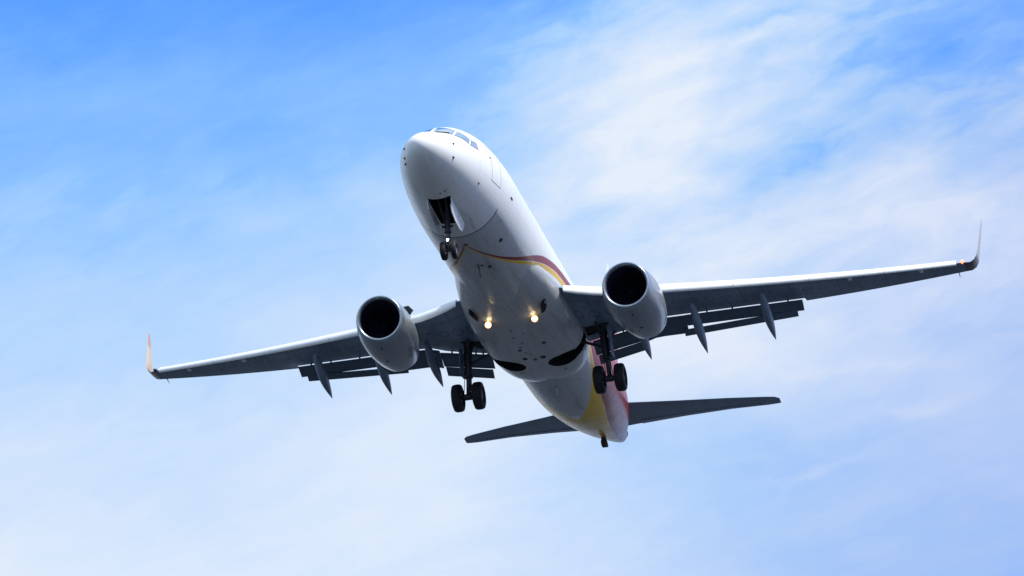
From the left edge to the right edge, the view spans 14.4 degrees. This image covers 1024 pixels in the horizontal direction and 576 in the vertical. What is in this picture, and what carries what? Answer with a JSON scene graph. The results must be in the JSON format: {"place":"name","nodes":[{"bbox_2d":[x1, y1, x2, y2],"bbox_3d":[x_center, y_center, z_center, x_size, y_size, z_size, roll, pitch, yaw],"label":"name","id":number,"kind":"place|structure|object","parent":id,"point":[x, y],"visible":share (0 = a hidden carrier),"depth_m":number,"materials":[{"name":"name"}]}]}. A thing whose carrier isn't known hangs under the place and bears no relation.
{"place":"outdoors","nodes":[
{"label":"outdoors","id":0,"kind":"place"},
{"bbox_2d":[0,0,1023,575],"label":"sky","id":1,"kind":"structure","parent":0,"point":[208,179],"materials":[{"name":"blue"}]},
{"bbox_2d":[147,127,981,447],"bbox_3d":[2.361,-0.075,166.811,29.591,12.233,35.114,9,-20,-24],"label":"airliner","id":2,"kind":"object","parent":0,"point":[533,317],"visible":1,"depth_m":161.00,"materials":[{"name":"white metal"}]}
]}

